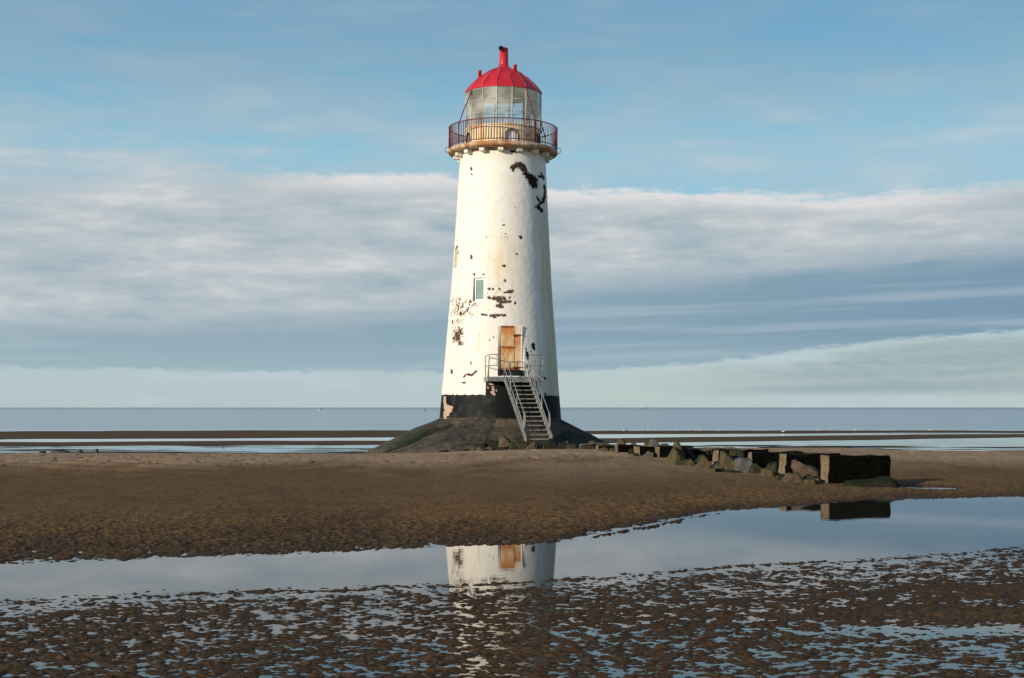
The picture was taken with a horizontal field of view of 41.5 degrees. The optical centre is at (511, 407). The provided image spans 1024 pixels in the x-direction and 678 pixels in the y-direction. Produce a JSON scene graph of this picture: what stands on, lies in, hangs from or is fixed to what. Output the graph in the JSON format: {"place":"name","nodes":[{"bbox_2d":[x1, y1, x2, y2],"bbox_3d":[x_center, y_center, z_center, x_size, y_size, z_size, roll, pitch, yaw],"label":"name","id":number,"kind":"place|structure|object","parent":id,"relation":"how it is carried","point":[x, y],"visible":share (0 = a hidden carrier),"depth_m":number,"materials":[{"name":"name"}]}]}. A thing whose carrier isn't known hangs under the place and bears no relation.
{"place":"outdoors","nodes":[
{"label":"outdoors","id":0,"kind":"place"},
{"bbox_2d":[0,430,1023,677],"bbox_3d":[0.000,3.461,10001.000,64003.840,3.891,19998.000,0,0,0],"label":"sand","id":1,"kind":"structure","parent":0,"point":[106,502],"depth_m":19.50,"materials":[{"name":"brown sand"}]},
{"bbox_2d":[51,449,69,452],"bbox_3d":[-20.441,2.137,61.181,0.851,0.472,0.410,0,0,0],"label":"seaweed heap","id":2,"kind":"object","parent":1,"relation":"on","point":[60,451],"visible":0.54,"depth_m":61.02,"materials":[{"name":"plant"}]},
{"bbox_2d":[473,443,485,450],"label":"rock","id":3,"kind":"object","parent":1,"relation":"on","point":[482,446],"visible":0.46,"depth_m":57.21,"materials":[{"name":"stone"}]},
{"bbox_2d":[362,419,606,453],"bbox_3d":[-0.570,1.885,66.000,16.000,2.832,16.000,0,0,0],"label":"stone apron","id":4,"kind":"object","parent":1,"relation":"on","point":[449,435],"visible":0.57,"depth_m":62.41,"materials":[{"name":"grey stone"}]},
{"bbox_2d":[439,46,560,419],"bbox_3d":[-0.488,-8.009,66.000,6.126,19.200,6.123,1,0,0],"label":"lighthouse","id":5,"kind":"object","parent":4,"relation":"on","point":[501,299],"visible":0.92,"depth_m":64.00,"materials":[{"name":"paint"}]},
{"bbox_2d":[456,247,458,266],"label":"blocked window","id":6,"kind":"structure","parent":5,"relation":"in","point":[457,253],"depth_m":65.37,"materials":[{"name":"paint"}]},
{"bbox_2d":[474,278,484,300],"bbox_3d":[-1.507,-5.565,63.920,0.575,1.075,0.070,1,0,25],"label":"window","id":7,"kind":"structure","parent":5,"relation":"in","point":[479,285],"depth_m":63.94,"materials":[{"name":"green glass"}]},
{"bbox_2d":[501,326,522,369],"bbox_3d":[0.014,-2.794,63.432,1.050,2.080,0.120,1,0,-11],"label":"door","id":8,"kind":"structure","parent":5,"relation":"in","point":[511,336],"depth_m":63.41,"materials":[{"name":"paint"}]},
{"bbox_2d":[484,446,493,450],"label":"rock","id":9,"kind":"object","parent":1,"relation":"on","point":[489,448],"visible":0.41,"depth_m":56.41,"materials":[{"name":"brown stone"}]},
{"bbox_2d":[484,439,498,448],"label":"rock","id":10,"kind":"object","parent":1,"relation":"on","point":[493,443],"visible":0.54,"depth_m":57.39,"materials":[{"name":"stone"}]},
{"bbox_2d":[494,446,508,450],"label":"rock","id":11,"kind":"object","parent":1,"relation":"on","point":[501,448],"visible":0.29,"depth_m":56.40,"materials":[{"name":"green stone"}]},
{"bbox_2d":[498,436,510,446],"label":"rock","id":12,"kind":"object","parent":1,"relation":"on","point":[504,441],"visible":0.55,"depth_m":57.08,"materials":[{"name":"brown stone"}]},
{"bbox_2d":[508,442,517,449],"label":"rock","id":13,"kind":"object","parent":1,"relation":"on","point":[512,446],"visible":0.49,"depth_m":55.90,"materials":[{"name":"stone"}]},
{"bbox_2d":[484,354,552,441],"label":"metal staircase","id":14,"kind":"structure","parent":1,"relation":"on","point":[531,380],"depth_m":61.68,"materials":[{"name":"metal"}]},
{"bbox_2d":[516,441,529,449],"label":"rock","id":15,"kind":"object","parent":1,"relation":"on","point":[521,445],"visible":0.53,"depth_m":56.87,"materials":[{"name":"green stone"}]},
{"bbox_2d":[523,441,535,449],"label":"rock","id":16,"kind":"object","parent":1,"relation":"on","point":[531,446],"visible":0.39,"depth_m":56.09,"materials":[{"name":"brown stone"}]},
{"bbox_2d":[537,444,544,448],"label":"rock","id":17,"kind":"object","parent":1,"relation":"on","point":[540,446],"visible":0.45,"depth_m":56.41,"materials":[{"name":"stone"}]},
{"bbox_2d":[544,438,557,448],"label":"rock","id":18,"kind":"object","parent":1,"relation":"on","point":[550,443],"visible":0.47,"depth_m":56.42,"materials":[{"name":"green stone"}]},
{"bbox_2d":[557,443,568,448],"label":"rock","id":19,"kind":"object","parent":1,"relation":"on","point":[562,445],"visible":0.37,"depth_m":55.24,"materials":[{"name":"green stone"}]},
{"bbox_2d":[566,443,577,448],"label":"rock","id":20,"kind":"object","parent":1,"relation":"on","point":[572,446],"visible":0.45,"depth_m":53.58,"materials":[{"name":"stone"}]},
{"bbox_2d":[580,444,595,448],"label":"rock","id":21,"kind":"object","parent":1,"relation":"on","point":[587,446],"visible":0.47,"depth_m":50.78,"materials":[{"name":"green stone"}]},
{"bbox_2d":[579,442,608,448],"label":"groyne block","id":22,"kind":"structure","parent":1,"relation":"on","point":[594,443],"depth_m":51.69,"materials":[{"name":"concrete"}]},
{"bbox_2d":[598,447,609,450],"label":"rock","id":23,"kind":"object","parent":1,"relation":"on","point":[604,449],"visible":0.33,"depth_m":48.61,"materials":[{"name":"brown stone"}]},
{"bbox_2d":[595,444,628,449],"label":"groyne block","id":24,"kind":"structure","parent":1,"relation":"on","point":[600,446],"depth_m":49.45,"materials":[{"name":"concrete"}]},
{"bbox_2d":[617,438,625,444],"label":"rock","id":25,"kind":"object","parent":1,"relation":"on","point":[621,441],"visible":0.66,"depth_m":48.39,"materials":[{"name":"brown stone"}]},
{"bbox_2d":[614,444,641,451],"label":"groyne block","id":26,"kind":"structure","parent":1,"relation":"on","point":[622,448],"depth_m":47.26,"materials":[{"name":"concrete"}]},
{"bbox_2d":[644,451,649,457],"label":"rock","id":27,"kind":"object","parent":1,"relation":"on","point":[647,454],"visible":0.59,"depth_m":43.19,"materials":[{"name":"grey stone"}]},
{"bbox_2d":[634,445,671,454],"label":"groyne block","id":28,"kind":"structure","parent":1,"relation":"on","point":[641,450],"depth_m":45.04,"materials":[{"name":"concrete"}]},
{"bbox_2d":[648,438,658,446],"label":"rock","id":29,"kind":"object","parent":1,"relation":"on","point":[653,442],"visible":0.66,"depth_m":46.41,"materials":[{"name":"grey stone"}]},
{"bbox_2d":[655,445,692,457],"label":"groyne block","id":30,"kind":"structure","parent":1,"relation":"on","point":[663,451],"depth_m":43.05,"materials":[{"name":"concrete"}]},
{"bbox_2d":[665,447,684,462],"bbox_3d":[4.869,1.572,40.048,0.701,0.811,1.047,0,0,0],"label":"rock","id":31,"kind":"object","parent":1,"relation":"on","point":[674,455],"visible":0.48,"depth_m":39.62,"materials":[{"name":"brown stone"}]},
{"bbox_2d":[673,440,684,457],"bbox_3d":[4.948,1.376,40.157,0.364,0.800,0.563,0,0,0],"label":"rock","id":32,"kind":"object","parent":1,"relation":"on","point":[677,445],"visible":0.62,"depth_m":39.90,"materials":[{"name":"green stone"}]},
{"bbox_2d":[675,459,688,464],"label":"rock","id":33,"kind":"object","parent":1,"relation":"on","point":[681,462],"visible":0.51,"depth_m":38.62,"materials":[{"name":"green stone"}]},
{"bbox_2d":[681,447,696,460],"bbox_3d":[5.279,1.563,40.582,0.620,0.748,0.903,0,0,0],"label":"rock","id":34,"kind":"object","parent":1,"relation":"on","point":[689,454],"visible":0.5,"depth_m":40.15,"materials":[{"name":"stone"}]},
{"bbox_2d":[685,459,695,465],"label":"rock","id":35,"kind":"object","parent":1,"relation":"on","point":[690,462],"visible":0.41,"depth_m":38.08,"materials":[{"name":"brown stone"}]},
{"bbox_2d":[694,454,704,463],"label":"rock","id":36,"kind":"object","parent":1,"relation":"on","point":[698,458],"visible":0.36,"depth_m":38.75,"materials":[{"name":"green stone"}]},
{"bbox_2d":[695,455,712,466],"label":"rock","id":37,"kind":"object","parent":1,"relation":"on","point":[703,461],"visible":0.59,"depth_m":37.59,"materials":[{"name":"brown stone"}]},
{"bbox_2d":[706,467,714,471],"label":"rock","id":38,"kind":"object","parent":1,"relation":"on","point":[711,469],"visible":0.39,"depth_m":35.41,"materials":[{"name":"brown stone"}]},
{"bbox_2d":[687,447,735,461],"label":"groyne block","id":39,"kind":"structure","parent":1,"relation":"on","point":[707,452],"depth_m":40.63,"materials":[{"name":"concrete"}]},
{"bbox_2d":[715,468,724,471],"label":"rock","id":40,"kind":"object","parent":1,"relation":"on","point":[719,470],"visible":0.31,"depth_m":35.62,"materials":[{"name":"stone"}]},
{"bbox_2d":[719,451,734,470],"bbox_3d":[5.857,1.639,36.469,0.637,0.952,0.610,0,0,0],"label":"rock","id":41,"kind":"object","parent":1,"relation":"on","point":[726,461],"visible":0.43,"depth_m":36.19,"materials":[{"name":"brown stone"}]},
{"bbox_2d":[726,469,741,472],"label":"rock","id":42,"kind":"object","parent":1,"relation":"on","point":[730,471],"visible":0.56,"depth_m":35.21,"materials":[{"name":"stone"}]},
{"bbox_2d":[729,449,743,458],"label":"rock","id":43,"kind":"object","parent":1,"relation":"on","point":[736,453],"visible":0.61,"depth_m":36.90,"materials":[{"name":"green stone"}]},
{"bbox_2d":[712,449,768,464],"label":"groyne block","id":44,"kind":"structure","parent":1,"relation":"on","point":[716,457],"depth_m":38.50,"materials":[{"name":"concrete"}]},
{"bbox_2d":[734,457,752,472],"bbox_3d":[6.092,1.682,35.596,0.532,0.734,0.691,0,0,0],"label":"rock","id":45,"kind":"object","parent":1,"relation":"on","point":[742,465],"visible":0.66,"depth_m":35.28,"materials":[{"name":"grey stone"}]},
{"bbox_2d":[748,463,761,472],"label":"rock","id":46,"kind":"object","parent":1,"relation":"on","point":[755,468],"visible":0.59,"depth_m":35.02,"materials":[{"name":"green stone"}]},
{"bbox_2d":[761,468,773,476],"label":"rock","id":47,"kind":"object","parent":1,"relation":"on","point":[765,472],"visible":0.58,"depth_m":33.91,"materials":[{"name":"brown stone"}]},
{"bbox_2d":[765,461,776,473],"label":"rock","id":48,"kind":"object","parent":1,"relation":"on","point":[772,466],"visible":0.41,"depth_m":34.62,"materials":[{"name":"green stone"}]},
{"bbox_2d":[748,450,804,470],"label":"groyne block","id":49,"kind":"structure","parent":1,"relation":"on","point":[762,459],"depth_m":36.03,"materials":[{"name":"concrete"}]},
{"bbox_2d":[777,474,784,479],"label":"rock","id":50,"kind":"object","parent":1,"relation":"on","point":[781,476],"visible":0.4,"depth_m":32.57,"materials":[{"name":"stone"}]},
{"bbox_2d":[782,472,802,482],"bbox_3d":[6.663,1.835,32.148,0.457,0.593,0.576,0,0,0],"label":"rock","id":51,"kind":"object","parent":1,"relation":"on","point":[792,477],"visible":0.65,"depth_m":31.88,"materials":[{"name":"brown stone"}]},
{"bbox_2d":[791,459,819,479],"bbox_3d":[7.119,1.677,32.863,0.689,0.830,0.556,0,0,0],"label":"rock","id":52,"kind":"object","parent":1,"relation":"on","point":[801,469],"visible":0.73,"depth_m":32.61,"materials":[{"name":"brown stone"}]},
{"bbox_2d":[803,478,814,484],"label":"rock","id":53,"kind":"object","parent":1,"relation":"on","point":[808,481],"visible":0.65,"depth_m":31.33,"materials":[{"name":"stone"}]},
{"bbox_2d":[803,474,814,477],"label":"rock","id":54,"kind":"object","parent":1,"relation":"on","point":[808,476],"visible":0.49,"depth_m":32.13,"materials":[{"name":"stone"}]},
{"bbox_2d":[778,452,840,475],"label":"groyne block","id":55,"kind":"structure","parent":1,"relation":"on","point":[810,459],"depth_m":34.07,"materials":[{"name":"concrete"}]},
{"bbox_2d":[820,455,890,483],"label":"groyne block","id":56,"kind":"structure","parent":1,"relation":"on","point":[838,469],"depth_m":31.87,"materials":[{"name":"concrete"}]},
{"bbox_2d":[842,476,900,487],"bbox_3d":[8.260,1.901,31.088,1.373,0.642,0.454,0,0,0],"label":"rock","id":57,"kind":"object","parent":1,"relation":"on","point":[882,481],"visible":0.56,"depth_m":30.93,"materials":[{"name":"green stone"}]},
{"bbox_2d":[0,485,1023,677],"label":"pool water","id":58,"kind":"structure","parent":0,"point":[875,529],"depth_m":15.38,"materials":[{"name":"blue liquid"}]},
{"bbox_2d":[0,407,1023,452],"bbox_3d":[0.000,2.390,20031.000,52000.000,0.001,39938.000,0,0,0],"label":"sea water","id":59,"kind":"structure","parent":0,"point":[410,418],"depth_m":214.00,"materials":[{"name":"blue liquid"}]},
{"bbox_2d":[603,429,932,430],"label":"surf foam","id":60,"kind":"object","parent":59,"relation":"on","point":[731,430],"visible":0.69,"depth_m":138.69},
{"bbox_2d":[0,0,1023,406],"label":"sky","id":61,"kind":"structure","parent":0,"point":[204,203],"materials":[{"name":"blue"}]}
]}

